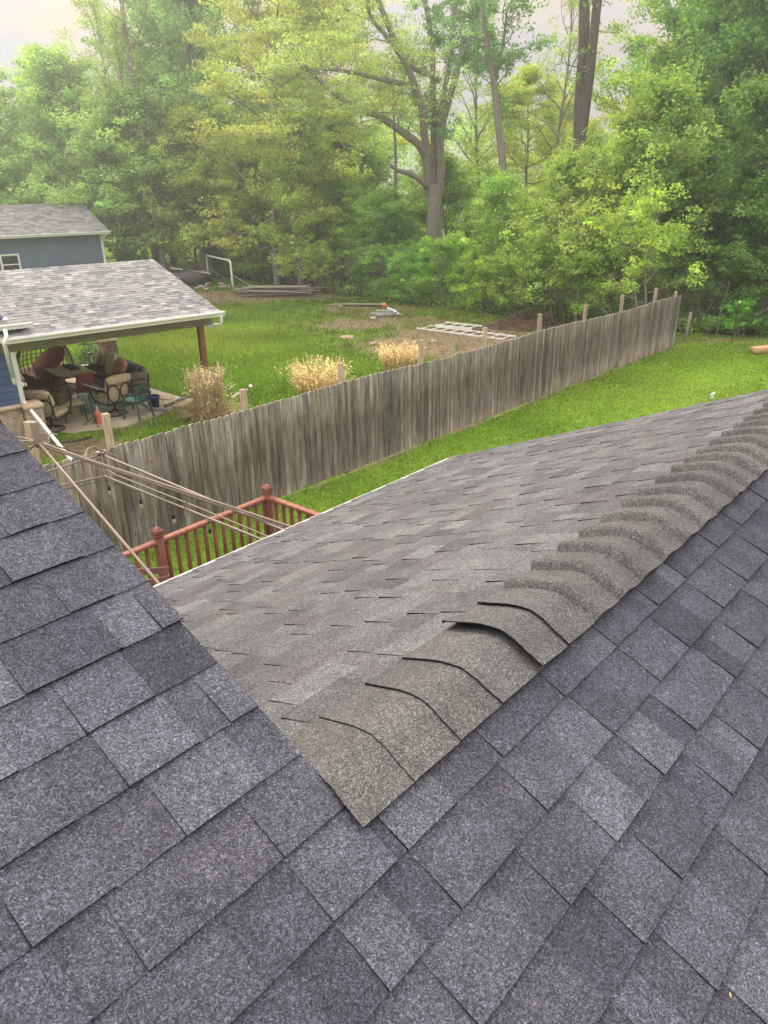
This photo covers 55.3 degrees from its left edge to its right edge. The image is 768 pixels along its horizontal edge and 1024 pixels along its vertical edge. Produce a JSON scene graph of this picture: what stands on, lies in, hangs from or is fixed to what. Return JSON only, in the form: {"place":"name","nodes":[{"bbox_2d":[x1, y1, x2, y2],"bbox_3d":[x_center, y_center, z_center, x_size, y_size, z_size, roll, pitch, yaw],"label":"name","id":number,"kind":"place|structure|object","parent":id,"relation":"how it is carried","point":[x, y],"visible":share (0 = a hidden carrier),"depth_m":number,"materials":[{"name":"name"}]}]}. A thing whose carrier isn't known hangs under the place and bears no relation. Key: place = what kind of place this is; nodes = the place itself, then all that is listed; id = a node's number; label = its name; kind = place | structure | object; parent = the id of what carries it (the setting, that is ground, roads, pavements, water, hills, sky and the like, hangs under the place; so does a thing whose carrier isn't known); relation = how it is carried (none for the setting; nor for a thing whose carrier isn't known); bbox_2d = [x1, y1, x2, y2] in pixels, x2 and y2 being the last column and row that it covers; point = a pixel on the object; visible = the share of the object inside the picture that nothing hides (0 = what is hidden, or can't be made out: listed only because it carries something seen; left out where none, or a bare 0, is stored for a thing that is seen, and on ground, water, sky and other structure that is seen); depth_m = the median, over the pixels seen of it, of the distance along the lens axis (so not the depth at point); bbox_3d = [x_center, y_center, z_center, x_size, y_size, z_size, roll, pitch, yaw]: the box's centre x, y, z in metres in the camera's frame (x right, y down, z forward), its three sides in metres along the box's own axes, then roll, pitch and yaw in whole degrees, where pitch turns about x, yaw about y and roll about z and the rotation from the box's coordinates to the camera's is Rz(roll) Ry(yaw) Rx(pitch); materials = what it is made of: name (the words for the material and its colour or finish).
{"place":"outdoors","nodes":[
{"label":"outdoors","id":0,"kind":"place"},
{"bbox_2d":[138,566,169,583],"bbox_3d":[-2.435,1.058,7.444,0.550,0.899,0.602,-4,24,-6],"label":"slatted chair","id":1,"kind":"object","parent":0,"point":[158,570],"visible":0.09,"depth_m":7.50,"materials":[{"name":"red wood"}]},
{"bbox_2d":[274,353,351,394],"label":"ornamental grass","id":2,"kind":"object","parent":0,"point":[319,380],"depth_m":19.38,"materials":[{"name":"plant"}]},
{"bbox_2d":[0,0,764,187],"label":"sky","id":3,"kind":"structure","parent":0,"point":[22,22],"materials":[{"name":"white"}]},
{"bbox_2d":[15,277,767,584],"bbox_3d":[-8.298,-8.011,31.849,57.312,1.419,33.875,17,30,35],"label":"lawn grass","id":4,"kind":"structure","parent":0,"point":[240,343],"depth_m":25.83,"materials":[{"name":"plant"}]},
{"bbox_2d":[18,188,767,585],"bbox_3d":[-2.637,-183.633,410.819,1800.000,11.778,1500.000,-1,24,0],"label":"ground","id":5,"kind":"structure","parent":0,"point":[448,342],"depth_m":21.24,"materials":[{"name":"plant"}]},
{"bbox_2d":[0,302,49,446],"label":"neighbor house","id":6,"kind":"structure","parent":5,"relation":"on","point":[15,413],"depth_m":15.95,"materials":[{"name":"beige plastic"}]},
{"bbox_2d":[2,329,71,462],"bbox_3d":[-7.442,-2.462,15.318,2.357,2.659,0.490,21,32,39],"label":"downspout","id":7,"kind":"object","parent":6,"relation":"attached to","point":[35,415],"visible":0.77,"depth_m":15.54,"materials":[{"name":"white paint"}]},
{"bbox_2d":[0,71,70,204],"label":"broadleaf tree","id":8,"kind":"object","parent":5,"relation":"on","point":[9,117],"visible":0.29,"depth_m":56.03,"materials":[{"name":"green plant"}]},
{"bbox_2d":[0,27,107,203],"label":"broadleaf tree","id":9,"kind":"object","parent":5,"relation":"on","point":[18,80],"visible":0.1,"depth_m":57.26,"materials":[{"name":"green plant"}]},
{"bbox_2d":[0,203,110,270],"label":"garage","id":10,"kind":"structure","parent":5,"relation":"on","point":[42,235],"depth_m":45.86,"materials":[{"name":"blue wood"}]},
{"bbox_2d":[0,254,21,269],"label":"window","id":11,"kind":"structure","parent":10,"relation":"in","point":[8,261],"depth_m":44.31,"materials":[{"name":"white paint"}]},
{"bbox_2d":[0,40,132,223],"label":"broadleaf tree","id":12,"kind":"object","parent":5,"relation":"on","point":[43,87],"visible":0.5,"depth_m":53.06,"materials":[{"name":"green plant"}]},
{"bbox_2d":[65,339,121,364],"bbox_3d":[-9.785,-5.299,24.645,2.542,1.055,1.552,-7,25,-13],"label":"weed clump","id":13,"kind":"object","parent":5,"relation":"on","point":[83,355],"visible":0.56,"depth_m":24.50,"materials":[{"name":"green plant"}]},
{"bbox_2d":[41,0,148,225],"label":"sparse tree","id":14,"kind":"object","parent":5,"relation":"on","point":[95,4],"visible":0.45,"depth_m":51.53,"materials":[{"name":"green plant"}]},
{"bbox_2d":[7,74,190,261],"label":"broadleaf tree","id":15,"kind":"object","parent":5,"relation":"on","point":[91,142],"visible":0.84,"depth_m":49.36,"materials":[{"name":"green plant"}]},
{"bbox_2d":[20,364,179,432],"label":"patio slab","id":16,"kind":"structure","parent":5,"relation":"on","point":[76,419],"depth_m":18.63,"materials":[{"name":"concrete"}]},
{"bbox_2d":[20,374,50,388],"bbox_3d":[-9.835,-3.522,20.570,0.821,0.526,0.822,21,32,40],"label":"garden table","id":17,"kind":"object","parent":16,"relation":"on","point":[38,377],"visible":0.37,"depth_m":20.42,"materials":[{"name":"wood"}]},
{"bbox_2d":[33,346,64,375],"bbox_3d":[-9.478,-4.285,20.739,0.881,0.682,1.070,-20,30,-36],"label":"round table top","id":18,"kind":"object","parent":17,"relation":"on","point":[52,357],"visible":0.95,"depth_m":20.71,"materials":[{"name":"red wood"}]},
{"bbox_2d":[22,373,57,393],"bbox_3d":[-9.056,-3.236,19.411,0.545,0.924,0.614,17,29,34],"label":"patio chair","id":19,"kind":"object","parent":16,"relation":"on","point":[31,382],"visible":0.56,"depth_m":19.18,"materials":[{"name":"black metal"}]},
{"bbox_2d":[16,345,73,388],"bbox_3d":[-9.924,-4.438,21.375,1.507,1.530,1.507,-4,24,-8],"label":"wicker dome chair","id":20,"kind":"object","parent":16,"relation":"on","point":[27,370],"visible":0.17,"depth_m":21.47,"materials":[{"name":"wicker"}]},
{"bbox_2d":[24,390,71,432],"bbox_3d":[-8.011,-2.470,17.480,0.794,1.066,0.862,3,24,8],"label":"patio armchair","id":21,"kind":"object","parent":16,"relation":"on","point":[51,409],"visible":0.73,"depth_m":17.18,"materials":[{"name":"fabric"}]},
{"bbox_2d":[50,389,72,405],"bbox_3d":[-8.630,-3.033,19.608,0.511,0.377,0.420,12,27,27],"label":"patio chair","id":22,"kind":"object","parent":16,"relation":"on","point":[61,396],"visible":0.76,"depth_m":19.47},
{"bbox_2d":[72,392,131,413],"bbox_3d":[-7.819,-3.025,20.006,1.320,0.009,2.100,-20,30,-36],"label":"floor rug","id":23,"kind":"object","parent":16,"relation":"on","point":[84,398],"visible":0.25,"depth_m":19.64,"materials":[{"name":"fabric"}]},
{"bbox_2d":[45,364,97,394],"bbox_3d":[-8.644,-3.567,20.365,0.920,0.743,1.460,-20,30,-36],"label":"patio table","id":24,"kind":"object","parent":23,"relation":"on","point":[62,372],"visible":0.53,"depth_m":20.09,"materials":[{"name":"grey metal"}]},
{"bbox_2d":[67,371,98,402],"bbox_3d":[-8.019,-3.296,19.511,0.614,0.924,0.545,21,32,40],"label":"sling chair","id":25,"kind":"object","parent":23,"relation":"on","point":[88,377],"visible":0.82,"depth_m":19.27,"materials":[{"name":"red fabric"}]},
{"bbox_2d":[89,373,132,416],"bbox_3d":[-6.900,-3.012,18.653,0.862,1.066,0.794,17,30,35],"label":"patio armchair","id":26,"kind":"object","parent":16,"relation":"on","point":[116,386],"visible":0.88,"depth_m":18.41,"materials":[{"name":"fabric"}]},
{"bbox_2d":[0,259,225,394],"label":"patio cover","id":27,"kind":"object","parent":16,"relation":"on","point":[106,306],"visible":0.97,"depth_m":17.64,"materials":[{"name":"grey"}]},
{"bbox_2d":[88,356,147,396],"bbox_3d":[-7.602,-3.910,20.966,0.881,0.780,2.182,-20,30,-36],"label":"wicker sofa","id":28,"kind":"object","parent":16,"relation":"on","point":[134,370],"visible":0.3,"depth_m":20.58,"materials":[{"name":"brown wicker"}]},
{"bbox_2d":[112,358,127,373],"bbox_3d":[-7.428,-4.086,20.623,0.513,0.432,0.291,14,28,30],"label":"throw cushion","id":29,"kind":"object","parent":28,"relation":"on","point":[119,366],"visible":0.88,"depth_m":20.51,"materials":[{"name":"fabric"}]},
{"bbox_2d":[120,384,154,421],"bbox_3d":[-6.193,-2.784,18.366,0.554,0.884,0.643,10,26,22],"label":"plastic chair","id":30,"kind":"object","parent":16,"relation":"on","point":[139,389],"visible":1,"depth_m":18.22,"materials":[{"name":"green plastic"}]},
{"bbox_2d":[93,147,159,263],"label":"dark trunk tree","id":31,"kind":"object","parent":5,"relation":"on","point":[144,207],"visible":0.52,"depth_m":51.67,"materials":[{"name":"green plant"}]},
{"bbox_2d":[83,178,173,260],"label":"dark trunk tree","id":32,"kind":"object","parent":5,"relation":"on","point":[133,218],"visible":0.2,"depth_m":54.12,"materials":[{"name":"green plant"}]},
{"bbox_2d":[86,7,175,258],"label":"sparse tree","id":33,"kind":"object","parent":5,"relation":"on","point":[120,55],"visible":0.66,"depth_m":48.20,"materials":[{"name":"green plant"}]},
{"bbox_2d":[82,0,187,268],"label":"leaning tree","id":34,"kind":"object","parent":5,"relation":"on","point":[125,41],"visible":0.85,"depth_m":47.75,"materials":[{"name":"green plant"}]},
{"bbox_2d":[116,248,157,260],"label":"leafy shrub","id":35,"kind":"object","parent":5,"relation":"on","point":[142,256],"visible":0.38,"depth_m":52.93,"materials":[{"name":"green plant"}]},
{"bbox_2d":[74,0,234,266],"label":"broadleaf tree","id":36,"kind":"object","parent":5,"relation":"on","point":[171,69],"visible":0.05,"depth_m":56.92,"materials":[{"name":"green plant"}]},
{"bbox_2d":[114,97,242,268],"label":"young tree","id":37,"kind":"object","parent":5,"relation":"on","point":[178,127],"visible":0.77,"depth_m":50.70,"materials":[{"name":"green plant"}]},
{"bbox_2d":[170,267,212,286],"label":"tarp heap","id":38,"kind":"object","parent":5,"relation":"on","point":[189,277],"visible":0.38,"depth_m":49.66,"materials":[{"name":"plastic"}]},
{"bbox_2d":[80,0,305,271],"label":"broadleaf tree","id":39,"kind":"object","parent":5,"relation":"on","point":[170,47],"visible":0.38,"depth_m":51.32,"materials":[{"name":"green plant"}]},
{"bbox_2d":[166,159,237,270],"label":"slim tree","id":40,"kind":"object","parent":5,"relation":"on","point":[202,257],"visible":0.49,"depth_m":52.17,"materials":[{"name":"green plant"}]},
{"bbox_2d":[159,361,254,423],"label":"ornamental grass","id":41,"kind":"object","parent":5,"relation":"on","point":[207,400],"depth_m":18.02,"materials":[{"name":"plant"}]},
{"bbox_2d":[196,237,244,270],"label":"leafy shrub","id":42,"kind":"object","parent":5,"relation":"on","point":[210,261],"visible":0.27,"depth_m":56.22,"materials":[{"name":"green plant"}]},
{"bbox_2d":[176,163,267,267],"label":"young tree","id":43,"kind":"object","parent":5,"relation":"on","point":[196,200],"visible":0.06,"depth_m":56.24,"materials":[{"name":"green plant"}]},
{"bbox_2d":[208,170,277,280],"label":"slim tree","id":44,"kind":"object","parent":5,"relation":"on","point":[242,215],"visible":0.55,"depth_m":50.37,"materials":[{"name":"green plant"}]},
{"bbox_2d":[210,133,277,278],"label":"young tree","id":45,"kind":"object","parent":5,"relation":"on","point":[233,188],"visible":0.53,"depth_m":50.21,"materials":[{"name":"green plant"}]},
{"bbox_2d":[228,233,293,282],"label":"leafy shrub","id":46,"kind":"object","parent":5,"relation":"on","point":[264,245],"visible":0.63,"depth_m":50.88,"materials":[{"name":"green plant"}]},
{"bbox_2d":[232,285,327,295],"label":"lumber pile","id":47,"kind":"object","parent":5,"relation":"on","point":[292,289],"visible":1,"depth_m":45.28,"materials":[{"name":"wood"}]},
{"bbox_2d":[235,96,331,284],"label":"slim tree","id":48,"kind":"object","parent":5,"relation":"on","point":[301,281],"visible":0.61,"depth_m":44.47,"materials":[{"name":"green plant"}]},
{"bbox_2d":[9,97,558,225],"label":"distant woodland","id":49,"kind":"object","parent":5,"relation":"on","point":[416,158],"visible":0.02,"depth_m":105.48,"materials":[{"name":"green plant"}]},
{"bbox_2d":[178,0,401,284],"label":"locust tree","id":50,"kind":"object","parent":5,"relation":"on","point":[253,20],"visible":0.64,"depth_m":44.73,"materials":[{"name":"green plant"}]},
{"bbox_2d":[235,95,354,284],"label":"young tree","id":51,"kind":"object","parent":5,"relation":"on","point":[283,169],"visible":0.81,"depth_m":45.07,"materials":[{"name":"green plant"}]},
{"bbox_2d":[185,0,430,272],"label":"locust tree","id":52,"kind":"object","parent":5,"relation":"on","point":[401,141],"visible":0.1,"depth_m":50.60,"materials":[{"name":"green plant"}]},
{"bbox_2d":[283,236,343,292],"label":"leafy shrub","id":53,"kind":"object","parent":5,"relation":"on","point":[322,248],"visible":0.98,"depth_m":45.12,"materials":[{"name":"green plant"}]},
{"bbox_2d":[0,73,628,263],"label":"woodland interior","id":54,"kind":"object","parent":5,"relation":"on","point":[399,148],"visible":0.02,"depth_m":65.72,"materials":[{"name":"green plant"}]},
{"bbox_2d":[269,113,386,278],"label":"broadleaf tree","id":55,"kind":"object","parent":5,"relation":"on","point":[344,124],"visible":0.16,"depth_m":50.07,"materials":[{"name":"green plant"}]},
{"bbox_2d":[302,173,371,281],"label":"young tree","id":56,"kind":"object","parent":5,"relation":"on","point":[341,187],"visible":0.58,"depth_m":46.96,"materials":[{"name":"green plant"}]},
{"bbox_2d":[23,288,681,551],"bbox_3d":[2.290,-3.182,17.559,0.170,3.137,26.478,18,30,36],"label":"board fence","id":57,"kind":"object","parent":5,"relation":"on","point":[286,447],"visible":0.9,"depth_m":14.03,"materials":[{"name":"grey wood"}]},
{"bbox_2d":[220,0,531,296],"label":"grey barked tree","id":58,"kind":"object","parent":5,"relation":"on","point":[432,183],"visible":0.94,"depth_m":38.61,"materials":[{"name":"green plant"}]},
{"bbox_2d":[297,113,462,274],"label":"broadleaf tree","id":59,"kind":"object","parent":5,"relation":"on","point":[374,159],"visible":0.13,"depth_m":51.84,"materials":[{"name":"green plant"}]},
{"bbox_2d":[336,182,427,292],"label":"young tree","id":60,"kind":"object","parent":5,"relation":"on","point":[382,215],"visible":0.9,"depth_m":43.61,"materials":[{"name":"green plant"}]},
{"bbox_2d":[0,389,767,1023],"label":"house","id":61,"kind":"structure","parent":5,"relation":"on","point":[478,737],"depth_m":1.64,"materials":[{"name":"asphalt"}]},
{"bbox_2d":[369,339,426,370],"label":"ornamental grass","id":62,"kind":"object","parent":5,"relation":"on","point":[404,358],"depth_m":22.64,"materials":[{"name":"plant"}]},
{"bbox_2d":[372,34,440,275],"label":"slim tree","id":63,"kind":"object","parent":5,"relation":"on","point":[404,78],"visible":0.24,"depth_m":46.48,"materials":[{"name":"green plant"}]},
{"bbox_2d":[376,241,441,302],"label":"leafy shrub","id":64,"kind":"object","parent":5,"relation":"on","point":[408,263],"visible":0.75,"depth_m":40.94,"materials":[{"name":"green plant"}]},
{"bbox_2d":[108,257,767,335],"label":"undergrowth","id":65,"kind":"object","parent":5,"relation":"on","point":[384,292],"visible":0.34,"depth_m":37.66,"materials":[{"name":"green plant"}]},
{"bbox_2d":[388,143,493,286],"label":"young tree","id":66,"kind":"object","parent":5,"relation":"on","point":[454,197],"visible":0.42,"depth_m":44.31,"materials":[{"name":"green plant"}]},
{"bbox_2d":[400,229,494,304],"bbox_3d":[3.133,-13.193,39.944,4.696,4.207,4.408,17,30,35],"label":"leafy shrub","id":67,"kind":"object","parent":5,"relation":"on","point":[447,247],"visible":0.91,"depth_m":39.13,"materials":[{"name":"green plant"}]},
{"bbox_2d":[416,321,515,339],"bbox_3d":[3.688,-7.750,31.191,4.420,0.120,1.810,18,30,36],"label":"lattice panel","id":68,"kind":"object","parent":5,"relation":"on","point":[455,328],"visible":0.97,"depth_m":31.36,"materials":[{"name":"white paint"}]},
{"bbox_2d":[449,0,514,273],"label":"sparse tree","id":69,"kind":"object","parent":5,"relation":"on","point":[476,121],"visible":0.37,"depth_m":47.69,"materials":[{"name":"green plant"}]},
{"bbox_2d":[449,239,523,311],"bbox_3d":[5.300,-11.614,36.697,4.202,3.646,4.476,5,25,13],"label":"leafy shrub","id":70,"kind":"object","parent":5,"relation":"on","point":[470,265],"visible":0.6,"depth_m":36.62,"materials":[{"name":"green plant"}]},
{"bbox_2d":[428,0,557,297],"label":"slim trunk tree","id":71,"kind":"object","parent":5,"relation":"on","point":[488,44],"visible":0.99,"depth_m":36.00,"materials":[{"name":"green plant"}]},
{"bbox_2d":[224,239,767,335],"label":"brushwood","id":72,"kind":"object","parent":5,"relation":"on","point":[715,312],"visible":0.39,"depth_m":32.19,"materials":[{"name":"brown plant"}]},
{"bbox_2d":[450,166,549,305],"bbox_3d":[6.255,-13.682,37.161,4.864,6.995,5.218,17,30,35],"label":"young tree","id":73,"kind":"object","parent":5,"relation":"on","point":[498,187],"visible":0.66,"depth_m":35.97,"materials":[{"name":"green plant"}]},
{"bbox_2d":[477,239,563,314],"bbox_3d":[6.851,-11.188,35.392,4.586,3.752,4.271,8,26,19],"label":"leafy shrub","id":74,"kind":"object","parent":5,"relation":"on","point":[503,270],"visible":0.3,"depth_m":35.00,"materials":[{"name":"green plant"}]},
{"bbox_2d":[469,306,571,334],"bbox_3d":[6.453,-8.539,32.280,5.462,0.955,4.948,-1,24,0],"label":"mulch heap","id":75,"kind":"object","parent":5,"relation":"on","point":[526,321],"visible":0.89,"depth_m":32.03,"materials":[{"name":"soil"}]},
{"bbox_2d":[459,61,601,255],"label":"locust tree","id":76,"kind":"object","parent":5,"relation":"on","point":[520,87],"visible":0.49,"depth_m":47.45,"materials":[{"name":"green plant"}]},
{"bbox_2d":[489,217,572,314],"bbox_3d":[6.647,-10.746,33.138,3.567,4.852,4.800,-1,24,0],"label":"slim tree","id":77,"kind":"object","parent":5,"relation":"on","point":[523,278],"visible":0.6,"depth_m":32.68,"materials":[{"name":"green plant"}]},
{"bbox_2d":[487,136,620,317],"bbox_3d":[7.711,-12.836,33.822,5.398,7.960,5.032,-10,26,-19],"label":"young tree","id":78,"kind":"object","parent":5,"relation":"on","point":[564,162],"visible":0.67,"depth_m":32.74,"materials":[{"name":"green plant"}]},
{"bbox_2d":[512,86,610,230],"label":"broadleaf tree","id":79,"kind":"object","parent":5,"relation":"on","point":[541,156],"visible":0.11,"depth_m":52.80,"materials":[{"name":"green plant"}]},
{"bbox_2d":[519,0,604,197],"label":"sparse tree","id":80,"kind":"object","parent":5,"relation":"on","point":[562,113],"visible":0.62,"depth_m":43.66,"materials":[{"name":"green plant"}]},
{"bbox_2d":[505,168,618,321],"bbox_3d":[7.324,-11.024,31.253,4.023,6.712,4.822,20,32,39],"label":"slim tree","id":81,"kind":"object","parent":5,"relation":"on","point":[583,230],"visible":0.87,"depth_m":30.86,"materials":[{"name":"green plant"}]},
{"bbox_2d":[518,130,622,266],"bbox_3d":[11.238,-16.334,41.066,6.488,8.925,6.960,-17,29,-32],"label":"broadleaf tree","id":82,"kind":"object","parent":5,"relation":"on","point":[591,181],"visible":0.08,"depth_m":38.91,"materials":[{"name":"green plant"}]},
{"bbox_2d":[510,230,642,322],"bbox_3d":[8.592,-10.324,32.580,5.241,4.288,4.881,-17,29,-32],"label":"leafy shrub","id":83,"kind":"object","parent":5,"relation":"on","point":[585,263],"visible":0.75,"depth_m":31.85,"materials":[{"name":"green plant"}]},
{"bbox_2d":[555,0,634,300],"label":"twin trunk tree","id":84,"kind":"object","parent":5,"relation":"on","point":[588,31],"visible":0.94,"depth_m":36.67,"materials":[{"name":"brown plant"}]},
{"bbox_2d":[517,91,725,313],"bbox_3d":[10.876,-12.972,31.957,6.886,9.715,7.750,-18,29,-34],"label":"young tree","id":85,"kind":"object","parent":5,"relation":"on","point":[691,121],"visible":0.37,"depth_m":31.07,"materials":[{"name":"green plant"}]},
{"bbox_2d":[568,50,679,267],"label":"broadleaf tree","id":86,"kind":"object","parent":5,"relation":"on","point":[619,112],"visible":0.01,"depth_m":53.22,"materials":[{"name":"green plant"}]},
{"bbox_2d":[583,175,719,306],"bbox_3d":[9.982,-9.734,28.632,5.458,6.287,5.379,10,26,24],"label":"young tree","id":87,"kind":"object","parent":5,"relation":"on","point":[644,204],"visible":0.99,"depth_m":27.94,"materials":[{"name":"green plant"}]},
{"bbox_2d":[581,0,761,297],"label":"broadleaf tree","id":88,"kind":"object","parent":5,"relation":"on","point":[645,41],"visible":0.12,"depth_m":37.08,"materials":[{"name":"green plant"}]},
{"bbox_2d":[592,53,759,309],"bbox_3d":[11.854,-13.331,31.290,6.862,10.854,7.361,-8,25,-15],"label":"young tree","id":89,"kind":"object","parent":5,"relation":"on","point":[676,89],"visible":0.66,"depth_m":29.97,"materials":[{"name":"green plant"}]},
{"bbox_2d":[589,0,767,302],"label":"broadleaf tree","id":90,"kind":"object","parent":5,"relation":"on","point":[757,42],"visible":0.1,"depth_m":34.07,"materials":[{"name":"green plant"}]},
{"bbox_2d":[649,105,767,316],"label":"broadleaf tree","id":91,"kind":"object","parent":5,"relation":"on","point":[731,219],"visible":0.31,"depth_m":29.93,"materials":[{"name":"green plant"}]},
{"bbox_2d":[661,234,767,327],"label":"leafy shrub","id":92,"kind":"object","parent":5,"relation":"on","point":[724,249],"visible":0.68,"depth_m":29.67,"materials":[{"name":"green plant"}]},
{"bbox_2d":[662,88,767,313],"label":"broadleaf tree","id":93,"kind":"object","parent":5,"relation":"on","point":[724,119],"visible":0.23,"depth_m":31.36,"materials":[{"name":"green plant"}]},
{"bbox_2d":[669,0,767,303],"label":"broadleaf tree","id":94,"kind":"object","parent":5,"relation":"on","point":[713,17],"visible":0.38,"depth_m":31.99,"materials":[{"name":"green plant"}]},
{"bbox_2d":[681,68,767,305],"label":"broadleaf tree","id":95,"kind":"object","parent":5,"relation":"on","point":[749,98],"visible":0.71,"depth_m":28.42,"materials":[{"name":"green plant"}]},
{"bbox_2d":[698,229,767,330],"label":"leafy shrub","id":96,"kind":"object","parent":5,"relation":"on","point":[753,269],"visible":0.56,"depth_m":29.14,"materials":[{"name":"green plant"}]},
{"bbox_2d":[714,294,764,336],"bbox_3d":[13.910,-7.693,29.006,1.690,1.683,1.587,-4,24,-6],"label":"leafy shrub","id":97,"kind":"object","parent":5,"relation":"on","point":[745,305],"visible":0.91,"depth_m":28.85,"materials":[{"name":"green plant"}]},
{"bbox_3d":[-2.116,2.020,7.360,2.184,0.790,4.800,18,30,36],"label":"wooden deck","id":98,"kind":"object","parent":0,"visible":0},
{"bbox_2d":[17,421,290,583],"bbox_3d":[-2.401,0.501,6.755,4.114,2.517,1.789,20,31,38],"label":"gazebo frame","id":99,"kind":"object","parent":98,"relation":"on","point":[36,441],"visible":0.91,"depth_m":6.67,"materials":[{"name":"beige metal"}]},
{"bbox_2d":[66,479,247,545],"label":"string lights","id":100,"kind":"object","parent":99,"relation":"hanging from","point":[141,506],"visible":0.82,"depth_m":7.77,"materials":[{"name":"black rubber"}]},
{"bbox_2d":[122,484,319,585],"bbox_3d":[-1.654,1.048,7.525,2.208,1.326,3.296,18,30,36],"label":"deck railing","id":101,"kind":"object","parent":98,"relation":"on","point":[267,499],"visible":0.32,"depth_m":8.52,"materials":[{"name":"wood"}]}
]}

